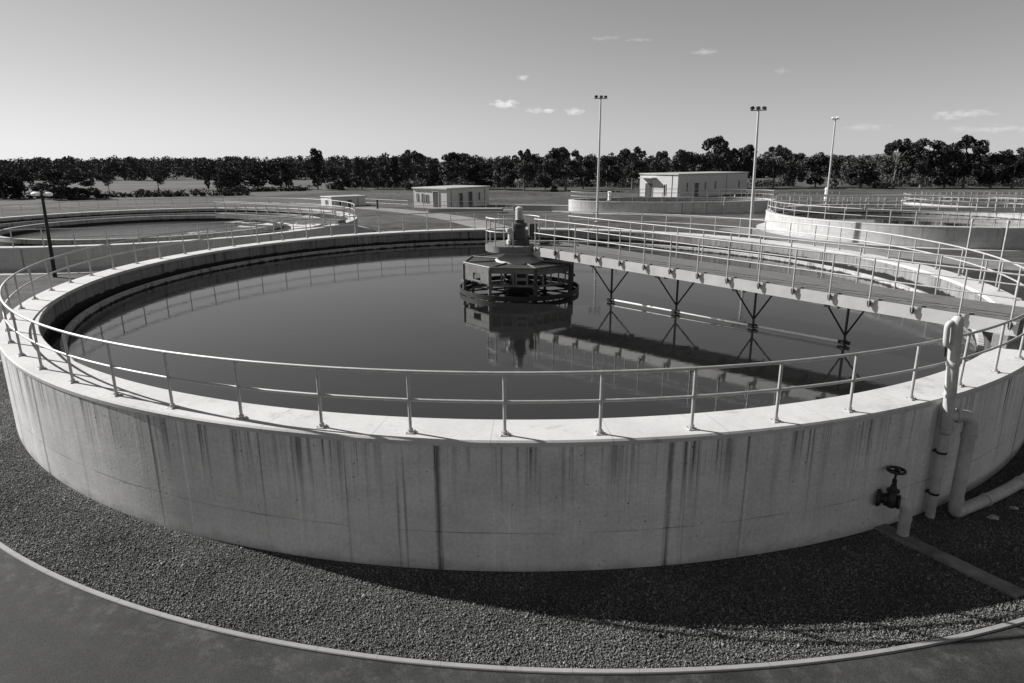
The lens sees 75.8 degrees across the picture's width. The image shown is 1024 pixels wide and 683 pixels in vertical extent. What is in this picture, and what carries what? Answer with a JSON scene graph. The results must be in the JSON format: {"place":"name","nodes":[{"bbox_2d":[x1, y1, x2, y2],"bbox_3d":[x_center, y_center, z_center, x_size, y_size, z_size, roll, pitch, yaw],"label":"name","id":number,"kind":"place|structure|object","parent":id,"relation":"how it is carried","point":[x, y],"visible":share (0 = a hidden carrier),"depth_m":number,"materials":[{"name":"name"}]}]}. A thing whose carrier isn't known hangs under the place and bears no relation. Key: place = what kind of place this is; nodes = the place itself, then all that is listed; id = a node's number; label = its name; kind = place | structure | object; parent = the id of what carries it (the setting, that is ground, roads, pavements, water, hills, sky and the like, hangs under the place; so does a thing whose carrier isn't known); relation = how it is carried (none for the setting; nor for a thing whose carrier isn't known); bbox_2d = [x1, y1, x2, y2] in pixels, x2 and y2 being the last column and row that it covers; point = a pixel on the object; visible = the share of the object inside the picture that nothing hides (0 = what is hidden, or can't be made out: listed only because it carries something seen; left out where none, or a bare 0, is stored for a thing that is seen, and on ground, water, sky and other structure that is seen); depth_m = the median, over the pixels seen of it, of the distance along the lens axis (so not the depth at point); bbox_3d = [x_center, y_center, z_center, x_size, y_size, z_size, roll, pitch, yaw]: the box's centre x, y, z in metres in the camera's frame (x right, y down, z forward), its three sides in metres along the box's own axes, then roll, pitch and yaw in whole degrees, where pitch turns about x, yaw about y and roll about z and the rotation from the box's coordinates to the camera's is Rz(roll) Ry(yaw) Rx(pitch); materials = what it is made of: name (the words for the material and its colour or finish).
{"place":"outdoors","nodes":[
{"label":"outdoors","id":0,"kind":"place"},
{"bbox_2d":[320,195,366,205],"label":"utility building","id":1,"kind":"structure","parent":0,"point":[357,200],"depth_m":99.69,"materials":[{"name":"concrete"}]},
{"bbox_2d":[327,207,509,227],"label":"track","id":2,"kind":"structure","parent":0,"point":[469,223],"depth_m":79.46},
{"bbox_2d":[412,185,489,207],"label":"utility building","id":3,"kind":"structure","parent":0,"point":[428,196],"depth_m":95.53,"materials":[{"name":"concrete"}]},
{"bbox_2d":[432,191,438,206],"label":"door","id":4,"kind":"structure","parent":3,"relation":"in","point":[435,193],"depth_m":94.06,"materials":[{"name":"paint"}]},
{"bbox_2d":[459,192,463,206],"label":"door","id":5,"kind":"structure","parent":3,"relation":"in","point":[461,193],"depth_m":95.40,"materials":[{"name":"paint"}]},
{"bbox_2d":[468,191,472,206],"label":"door","id":6,"kind":"structure","parent":3,"relation":"in","point":[470,193],"depth_m":97.14,"materials":[{"name":"paint"}]},
{"bbox_2d":[0,362,1023,668],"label":"gravel ground","id":7,"kind":"structure","parent":0,"point":[666,594],"depth_m":10.45,"materials":[{"name":"grey gravel"}]},
{"bbox_2d":[0,228,1023,571],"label":"settling tank","id":8,"kind":"object","parent":7,"relation":"on","point":[528,494],"visible":0.56,"depth_m":11.40,"materials":[{"name":"concrete"}]},
{"bbox_2d":[0,211,1023,436],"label":"guard railing","id":9,"kind":"object","parent":8,"relation":"on","point":[504,432],"visible":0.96,"depth_m":11.70,"materials":[{"name":"metal"}]},
{"bbox_2d":[47,244,992,419],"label":"water","id":10,"kind":"structure","parent":8,"relation":"in","point":[408,308],"depth_m":19.65,"materials":[{"name":"grey liquid"}]},
{"bbox_2d":[460,206,578,301],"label":"clarifier drive","id":11,"kind":"structure","parent":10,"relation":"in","point":[515,257],"depth_m":25.91,"materials":[{"name":"metal"}]},
{"bbox_2d":[534,215,1023,348],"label":"footbridge","id":12,"kind":"object","parent":8,"relation":"on","point":[941,309],"visible":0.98,"depth_m":19.15,"materials":[{"name":"paint"}]},
{"bbox_2d":[875,466,912,536],"bbox_3d":[6.972,2.913,11.961,0.623,1.321,0.332,8,17,26],"label":"gate valve","id":13,"kind":"object","parent":8,"relation":"attached to","point":[892,498],"visible":1,"depth_m":11.89,"materials":[{"name":"metal"}]},
{"bbox_2d":[925,316,963,518],"bbox_3d":[7.929,1.483,12.129,0.528,4.022,0.262,-8,17,-25],"label":"vent pipe","id":14,"kind":"object","parent":8,"relation":"attached to","point":[953,333],"visible":1,"depth_m":12.00,"materials":[{"name":"grey plastic"}]},
{"bbox_2d":[874,523,1023,597],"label":"concrete sill","id":15,"kind":"structure","parent":7,"relation":"on","point":[981,575],"depth_m":11.20,"materials":[{"name":"grey concrete"}]},
{"bbox_2d":[962,219,973,275],"bbox_3d":[19.024,-2.998,27.723,0.105,4.270,0.110,0,15,0],"label":"standpipe","id":16,"kind":"object","parent":7,"relation":"on","point":[969,237],"visible":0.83,"depth_m":27.39,"materials":[{"name":"grey metal"}]},
{"bbox_2d":[948,409,1023,517],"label":"drain pipe","id":17,"kind":"object","parent":7,"relation":"on","point":[959,506],"visible":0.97,"depth_m":12.40,"materials":[{"name":"grey plastic"}]},
{"bbox_2d":[986,514,998,519],"bbox_3d":[9.250,3.376,12.627,0.204,0.075,0.165,-6,16,-20],"label":"stone","id":18,"kind":"object","parent":7,"relation":"on","point":[992,516],"visible":1,"depth_m":12.61,"materials":[{"name":"grey stone"}]},
{"bbox_2d":[995,220,1010,286],"bbox_3d":[19.575,-2.683,26.482,0.105,4.320,0.110,0,15,0],"label":"standpipe","id":19,"kind":"object","parent":7,"relation":"on","point":[1003,248],"visible":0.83,"depth_m":26.19,"materials":[{"name":"grey metal"}]},
{"bbox_2d":[0,269,1023,682],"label":"road","id":20,"kind":"structure","parent":0,"point":[52,629],"depth_m":9.14,"materials":[{"name":"grey asphalt"}]},
{"bbox_2d":[0,161,1023,306],"bbox_3d":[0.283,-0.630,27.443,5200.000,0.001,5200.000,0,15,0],"label":"ground","id":21,"kind":"structure","parent":0,"point":[501,196],"depth_m":93.74,"materials":[{"name":"grey plant"}]},
{"bbox_2d":[30,190,56,276],"bbox_3d":[-27.336,-6.340,38.887,1.117,5.133,0.499,-4,16,-13],"label":"lamp post","id":22,"kind":"object","parent":21,"relation":"on","point":[49,242],"visible":1,"depth_m":38.71,"materials":[{"name":"black metal"}]},
{"bbox_2d":[0,197,320,206],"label":"paddock","id":23,"kind":"structure","parent":21,"relation":"on","point":[93,202],"depth_m":113.91,"materials":[{"name":"grey plant"}]},
{"bbox_2d":[0,173,24,198],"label":"bushy tree","id":24,"kind":"object","parent":23,"relation":"on","point":[10,184],"visible":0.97,"depth_m":122.54,"materials":[{"name":"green plant"}]},
{"bbox_2d":[27,168,99,199],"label":"bushy tree","id":25,"kind":"object","parent":23,"relation":"on","point":[58,184],"visible":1,"depth_m":120.00,"materials":[{"name":"black plant"}]},
{"bbox_2d":[0,188,251,198],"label":"hedge","id":26,"kind":"object","parent":23,"relation":"on","point":[168,193],"visible":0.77,"depth_m":128.41,"materials":[{"name":"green plant"}]},
{"bbox_2d":[0,226,373,274],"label":"apron","id":27,"kind":"object","parent":21,"relation":"on","point":[361,229],"visible":0.09,"depth_m":41.56,"materials":[{"name":"concrete"}]},
{"bbox_2d":[0,207,357,270],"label":"settling tank","id":28,"kind":"object","parent":27,"relation":"on","point":[22,253],"visible":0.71,"depth_m":49.38,"materials":[{"name":"concrete"}]},
{"bbox_2d":[0,221,329,245],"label":"water","id":29,"kind":"structure","parent":28,"relation":"in","point":[149,230],"depth_m":60.70,"materials":[{"name":"grey liquid"}]},
{"bbox_2d":[0,198,354,246],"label":"guard railing","id":30,"kind":"object","parent":28,"relation":"on","point":[198,231],"visible":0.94,"depth_m":49.42,"materials":[{"name":"metal"}]},
{"bbox_2d":[214,201,345,223],"bbox_3d":[-20.940,-11.541,58.793,13.971,1.663,1.258,6,17,23],"label":"footbridge","id":31,"kind":"object","parent":28,"relation":"on","point":[235,215],"visible":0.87,"depth_m":58.60,"materials":[{"name":"paint"}]},
{"bbox_2d":[366,161,388,188],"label":"leafy tree","id":32,"kind":"object","parent":21,"relation":"on","point":[373,177],"visible":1,"depth_m":158.11,"materials":[{"name":"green plant"}]},
{"bbox_2d":[365,199,407,207],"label":"site railing","id":33,"kind":"object","parent":21,"relation":"on","point":[387,203],"visible":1,"depth_m":97.14,"materials":[{"name":"metal"}]},
{"bbox_2d":[388,155,403,188],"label":"slender tree","id":34,"kind":"object","parent":21,"relation":"on","point":[393,164],"visible":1,"depth_m":157.29,"materials":[{"name":"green plant"}]},
{"bbox_2d":[404,183,412,189],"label":"shrub","id":35,"kind":"object","parent":21,"relation":"on","point":[408,186],"visible":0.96,"depth_m":151.13,"materials":[{"name":"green plant"}]},
{"bbox_2d":[397,150,426,186],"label":"gum tree","id":36,"kind":"object","parent":21,"relation":"on","point":[407,168],"visible":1,"depth_m":155.67,"materials":[{"name":"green plant"}]},
{"bbox_2d":[423,164,443,185],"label":"leafy tree","id":37,"kind":"object","parent":21,"relation":"on","point":[433,178],"visible":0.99,"depth_m":156.21,"materials":[{"name":"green plant"}]},
{"bbox_2d":[438,152,475,184],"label":"gum tree","id":38,"kind":"object","parent":21,"relation":"on","point":[455,168],"visible":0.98,"depth_m":155.25,"materials":[{"name":"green plant"}]},
{"bbox_2d":[423,201,506,209],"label":"site railing","id":39,"kind":"object","parent":21,"relation":"on","point":[444,205],"visible":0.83,"depth_m":92.28,"materials":[{"name":"metal"}]},
{"bbox_2d":[428,207,502,212],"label":"wall","id":40,"kind":"structure","parent":21,"relation":"on","point":[461,209],"depth_m":86.65,"materials":[{"name":"concrete"}]},
{"bbox_2d":[467,163,494,185],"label":"leafy tree","id":41,"kind":"object","parent":21,"relation":"on","point":[477,173],"visible":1,"depth_m":155.91,"materials":[{"name":"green plant"}]},
{"bbox_2d":[493,157,514,189],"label":"leafy tree","id":42,"kind":"object","parent":21,"relation":"on","point":[508,180],"visible":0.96,"depth_m":149.53,"materials":[{"name":"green plant"}]},
{"bbox_2d":[0,151,1023,185],"bbox_3d":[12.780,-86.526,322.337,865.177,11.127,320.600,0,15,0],"label":"woods","id":43,"kind":"object","parent":21,"relation":"on","point":[131,167],"visible":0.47,"depth_m":236.55,"materials":[{"name":"plant"}]},
{"bbox_2d":[0,360,1023,674],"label":"kerb","id":44,"kind":"structure","parent":21,"relation":"on","point":[514,668],"depth_m":9.20,"materials":[{"name":"concrete"}]},
{"bbox_2d":[511,148,538,190],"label":"gum tree","id":45,"kind":"object","parent":21,"relation":"on","point":[526,168],"visible":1,"depth_m":143.57,"materials":[{"name":"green plant"}]},
{"bbox_2d":[513,204,568,210],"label":"wall","id":46,"kind":"structure","parent":21,"relation":"on","point":[535,207],"depth_m":89.55,"materials":[{"name":"concrete"}]},
{"bbox_2d":[535,165,553,189],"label":"leafy tree","id":47,"kind":"object","parent":21,"relation":"on","point":[546,181],"visible":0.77,"depth_m":149.33,"materials":[{"name":"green plant"}]},
{"bbox_2d":[330,177,796,187],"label":"undergrowth","id":48,"kind":"object","parent":21,"relation":"on","point":[766,183],"visible":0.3,"depth_m":165.40,"materials":[{"name":"black plant"}]},
{"bbox_2d":[545,147,584,190],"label":"gum tree","id":49,"kind":"object","parent":21,"relation":"on","point":[559,155],"visible":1,"depth_m":142.64,"materials":[{"name":"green plant"}]},
{"bbox_2d":[572,155,595,188],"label":"leafy tree","id":50,"kind":"object","parent":21,"relation":"on","point":[587,168],"visible":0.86,"depth_m":152.82,"materials":[{"name":"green plant"}]},
{"bbox_2d":[594,95,606,221],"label":"floodlight mast","id":51,"kind":"object","parent":21,"relation":"on","point":[598,169],"visible":1,"depth_m":71.21,"materials":[{"name":"metal"}]},
{"bbox_2d":[596,155,620,186],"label":"leafy tree","id":52,"kind":"object","parent":21,"relation":"on","point":[611,176],"visible":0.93,"depth_m":163.22,"materials":[{"name":"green plant"}]},
{"bbox_2d":[616,146,650,188],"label":"gum tree","id":53,"kind":"object","parent":21,"relation":"on","point":[635,169],"visible":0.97,"depth_m":147.12,"materials":[{"name":"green plant"}]},
{"bbox_2d":[648,151,670,172],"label":"leafy tree","id":54,"kind":"object","parent":21,"relation":"on","point":[656,166],"visible":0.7,"depth_m":155.55,"materials":[{"name":"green plant"}]},
{"bbox_2d":[563,211,765,214],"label":"apron","id":55,"kind":"object","parent":21,"relation":"on","point":[653,214],"visible":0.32,"depth_m":83.61,"materials":[{"name":"concrete"}]},
{"bbox_2d":[568,197,774,213],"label":"settling tank","id":56,"kind":"object","parent":21,"relation":"on","point":[623,205],"visible":0.83,"depth_m":83.98,"materials":[{"name":"concrete"}]},
{"bbox_2d":[571,189,773,201],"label":"guard railing","id":57,"kind":"object","parent":56,"relation":"on","point":[662,197],"visible":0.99,"depth_m":85.78,"materials":[{"name":"metal"}]},
{"bbox_2d":[670,149,700,171],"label":"leafy tree","id":58,"kind":"object","parent":21,"relation":"on","point":[681,158],"visible":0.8,"depth_m":155.58,"materials":[{"name":"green plant"}]},
{"bbox_2d":[698,135,734,171],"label":"gum tree","id":59,"kind":"object","parent":21,"relation":"on","point":[721,148],"visible":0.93,"depth_m":152.86,"materials":[{"name":"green plant"}]},
{"bbox_2d":[725,144,754,172],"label":"gum tree","id":60,"kind":"object","parent":21,"relation":"on","point":[746,154],"visible":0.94,"depth_m":154.54,"materials":[{"name":"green plant"}]},
{"bbox_2d":[748,106,766,237],"bbox_3d":[20.520,-14.192,55.756,1.434,10.915,0.500,-2,15,0],"label":"floodlight mast","id":61,"kind":"object","parent":21,"relation":"on","point":[758,108],"visible":0.86,"depth_m":55.56,"materials":[{"name":"metal"}]},
{"bbox_2d":[762,145,792,187],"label":"gum tree","id":62,"kind":"object","parent":21,"relation":"on","point":[780,168],"visible":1,"depth_m":152.85,"materials":[{"name":"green plant"}]},
{"bbox_2d":[779,153,807,186],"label":"leafy tree","id":63,"kind":"object","parent":21,"relation":"on","point":[795,170],"visible":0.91,"depth_m":158.80,"materials":[{"name":"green plant"}]},
{"bbox_2d":[755,191,839,198],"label":"site railing","id":64,"kind":"object","parent":21,"relation":"on","point":[794,194],"visible":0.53,"depth_m":114.23,"materials":[{"name":"metal"}]},
{"bbox_2d":[805,155,829,186],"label":"leafy tree","id":65,"kind":"object","parent":21,"relation":"on","point":[823,162],"visible":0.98,"depth_m":158.46,"materials":[{"name":"black plant"}]},
{"bbox_2d":[825,117,838,203],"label":"floodlight mast","id":66,"kind":"object","parent":21,"relation":"on","point":[828,184],"visible":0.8,"depth_m":86.76,"materials":[{"name":"metal"}]},
{"bbox_2d":[830,170,839,187],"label":"slender tree","id":67,"kind":"object","parent":21,"relation":"on","point":[835,174],"visible":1,"depth_m":154.09,"materials":[{"name":"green plant"}]},
{"bbox_2d":[842,160,882,187],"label":"bushy tree","id":68,"kind":"object","parent":21,"relation":"on","point":[856,172],"visible":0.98,"depth_m":151.73,"materials":[{"name":"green plant"}]},
{"bbox_2d":[878,182,889,188],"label":"shrub","id":69,"kind":"object","parent":21,"relation":"on","point":[884,185],"visible":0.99,"depth_m":148.53,"materials":[{"name":"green plant"}]},
{"bbox_2d":[756,223,1023,250],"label":"apron","id":70,"kind":"object","parent":21,"relation":"on","point":[761,225],"visible":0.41,"depth_m":53.63,"materials":[{"name":"concrete"}]},
{"bbox_2d":[764,204,1023,249],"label":"settling tank","id":71,"kind":"object","parent":21,"relation":"on","point":[987,237],"visible":0.59,"depth_m":52.79,"materials":[{"name":"concrete"}]},
{"bbox_2d":[767,194,1023,226],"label":"guard railing","id":72,"kind":"object","parent":71,"relation":"on","point":[844,214],"visible":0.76,"depth_m":55.80,"materials":[{"name":"metal"}]},
{"bbox_2d":[771,195,1023,211],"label":"guard railing","id":73,"kind":"object","parent":71,"relation":"on","point":[939,208],"visible":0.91,"depth_m":62.25,"materials":[{"name":"metal"}]},
{"bbox_2d":[790,213,1023,226],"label":"water","id":74,"kind":"structure","parent":71,"relation":"in","point":[953,220],"depth_m":65.77,"materials":[{"name":"grey liquid"}]},
{"bbox_2d":[883,138,916,187],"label":"gum tree","id":75,"kind":"object","parent":21,"relation":"on","point":[901,146],"visible":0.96,"depth_m":150.68,"materials":[{"name":"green plant"}]},
{"bbox_2d":[897,138,958,187],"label":"gum tree","id":76,"kind":"object","parent":21,"relation":"on","point":[923,165],"visible":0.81,"depth_m":150.04,"materials":[{"name":"black plant"}]},
{"bbox_2d":[838,176,1023,186],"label":"undergrowth","id":77,"kind":"object","parent":21,"relation":"on","point":[958,183],"visible":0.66,"depth_m":159.44,"materials":[{"name":"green plant"}]},
{"bbox_2d":[932,153,965,187],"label":"leafy tree","id":78,"kind":"object","parent":21,"relation":"on","point":[939,181],"visible":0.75,"depth_m":150.40,"materials":[{"name":"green plant"}]},
{"bbox_2d":[901,198,1009,206],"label":"settling tank","id":79,"kind":"object","parent":21,"relation":"on","point":[917,199],"visible":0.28,"depth_m":104.18,"materials":[{"name":"concrete"}]},
{"bbox_2d":[904,191,1023,207],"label":"guard railing","id":80,"kind":"object","parent":79,"relation":"on","point":[958,197],"visible":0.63,"depth_m":97.11,"materials":[{"name":"metal"}]},
{"bbox_2d":[940,134,989,187],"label":"gum tree","id":81,"kind":"object","parent":21,"relation":"on","point":[978,148],"visible":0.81,"depth_m":148.74,"materials":[{"name":"black plant"}]},
{"bbox_2d":[920,191,1023,201],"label":"footbridge","id":82,"kind":"object","parent":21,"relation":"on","point":[963,199],"visible":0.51,"depth_m":94.93,"materials":[{"name":"paint"}]},
{"bbox_2d":[975,153,1013,187],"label":"leafy tree","id":83,"kind":"object","parent":21,"relation":"on","point":[989,177],"visible":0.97,"depth_m":149.15,"materials":[{"name":"black plant"}]},
{"bbox_2d":[1001,147,1023,187],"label":"gum tree","id":84,"kind":"object","parent":21,"relation":"on","point":[1016,169],"visible":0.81,"depth_m":149.89,"materials":[{"name":"black plant"}]},
{"bbox_2d":[0,0,1023,162],"label":"sky","id":85,"kind":"structure","parent":0,"point":[82,79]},
{"bbox_2d":[9,175,1022,196],"bbox_3d":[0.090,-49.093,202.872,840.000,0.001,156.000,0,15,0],"label":"field","id":86,"kind":"structure","parent":0,"point":[121,185],"depth_m":183.45,"materials":[{"name":"plant"}]},
{"bbox_2d":[12,167,34,192],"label":"leafy tree","id":87,"kind":"object","parent":86,"relation":"on","point":[23,173],"visible":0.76,"depth_m":144.29,"materials":[{"name":"black plant"}]},
{"bbox_2d":[86,171,94,191],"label":"tree","id":88,"kind":"object","parent":86,"relation":"on","point":[89,175],"visible":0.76,"depth_m":134.98,"materials":[{"name":"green plant"}]},
{"bbox_2d":[102,173,113,191],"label":"tree","id":89,"kind":"object","parent":86,"relation":"on","point":[106,180],"visible":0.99,"depth_m":138.96,"materials":[{"name":"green plant"}]},
{"bbox_2d":[150,175,164,191],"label":"tree","id":90,"kind":"object","parent":86,"relation":"on","point":[158,179],"visible":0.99,"depth_m":147.32,"materials":[{"name":"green plant"}]},
{"bbox_2d":[203,170,210,189],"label":"slender tree","id":91,"kind":"object","parent":86,"relation":"on","point":[207,180],"visible":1,"depth_m":156.50,"materials":[{"name":"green plant"}]},
{"bbox_2d":[210,167,248,190],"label":"bushy tree","id":92,"kind":"object","parent":86,"relation":"on","point":[228,177],"visible":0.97,"depth_m":149.56,"materials":[{"name":"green plant"}]},
{"bbox_2d":[242,165,270,187],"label":"leafy tree","id":93,"kind":"object","parent":86,"relation":"on","point":[255,180],"visible":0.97,"depth_m":160.02,"materials":[{"name":"black plant"}]},
{"bbox_2d":[216,185,313,191],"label":"hedge","id":94,"kind":"object","parent":86,"relation":"on","point":[267,189],"visible":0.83,"depth_m":148.58,"materials":[{"name":"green plant"}]},
{"bbox_2d":[265,161,293,187],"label":"leafy tree","id":95,"kind":"object","parent":86,"relation":"on","point":[274,180],"visible":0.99,"depth_m":160.06,"materials":[{"name":"black plant"}]},
{"bbox_2d":[309,147,327,189],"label":"slender tree","id":96,"kind":"object","parent":86,"relation":"on","point":[316,158],"visible":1,"depth_m":153.62,"materials":[{"name":"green plant"}]},
{"bbox_2d":[322,166,350,188],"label":"bushy tree","id":97,"kind":"object","parent":86,"relation":"on","point":[333,172],"visible":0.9,"depth_m":158.58,"materials":[{"name":"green plant"}]},
{"bbox_2d":[351,158,369,188],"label":"leafy tree","id":98,"kind":"object","parent":86,"relation":"on","point":[357,163],"visible":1,"depth_m":157.91,"materials":[{"name":"black plant"}]},
{"bbox_2d":[427,209,764,219],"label":"path","id":99,"kind":"structure","parent":0,"point":[687,216],"depth_m":78.12,"materials":[{"name":"grey concrete"}]},
{"bbox_2d":[638,171,748,196],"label":"utility building","id":100,"kind":"structure","parent":0,"point":[682,184],"depth_m":121.45,"materials":[{"name":"metal"}]},
{"bbox_2d":[645,183,652,196],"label":"door","id":101,"kind":"structure","parent":100,"relation":"in","point":[647,185],"depth_m":121.84,"materials":[{"name":"paint"}]},
{"bbox_2d":[694,182,698,196],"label":"door","id":102,"kind":"structure","parent":100,"relation":"in","point":[696,185],"depth_m":120.51,"materials":[{"name":"paint"}]},
{"bbox_2d":[719,228,1023,270],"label":"service road","id":103,"kind":"structure","parent":0,"point":[933,258],"depth_m":47.99,"materials":[{"name":"grey asphalt"}]},
{"bbox_2d":[858,150,969,157],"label":"hills","id":104,"kind":"structure","parent":0,"point":[883,154],"depth_m":1453.63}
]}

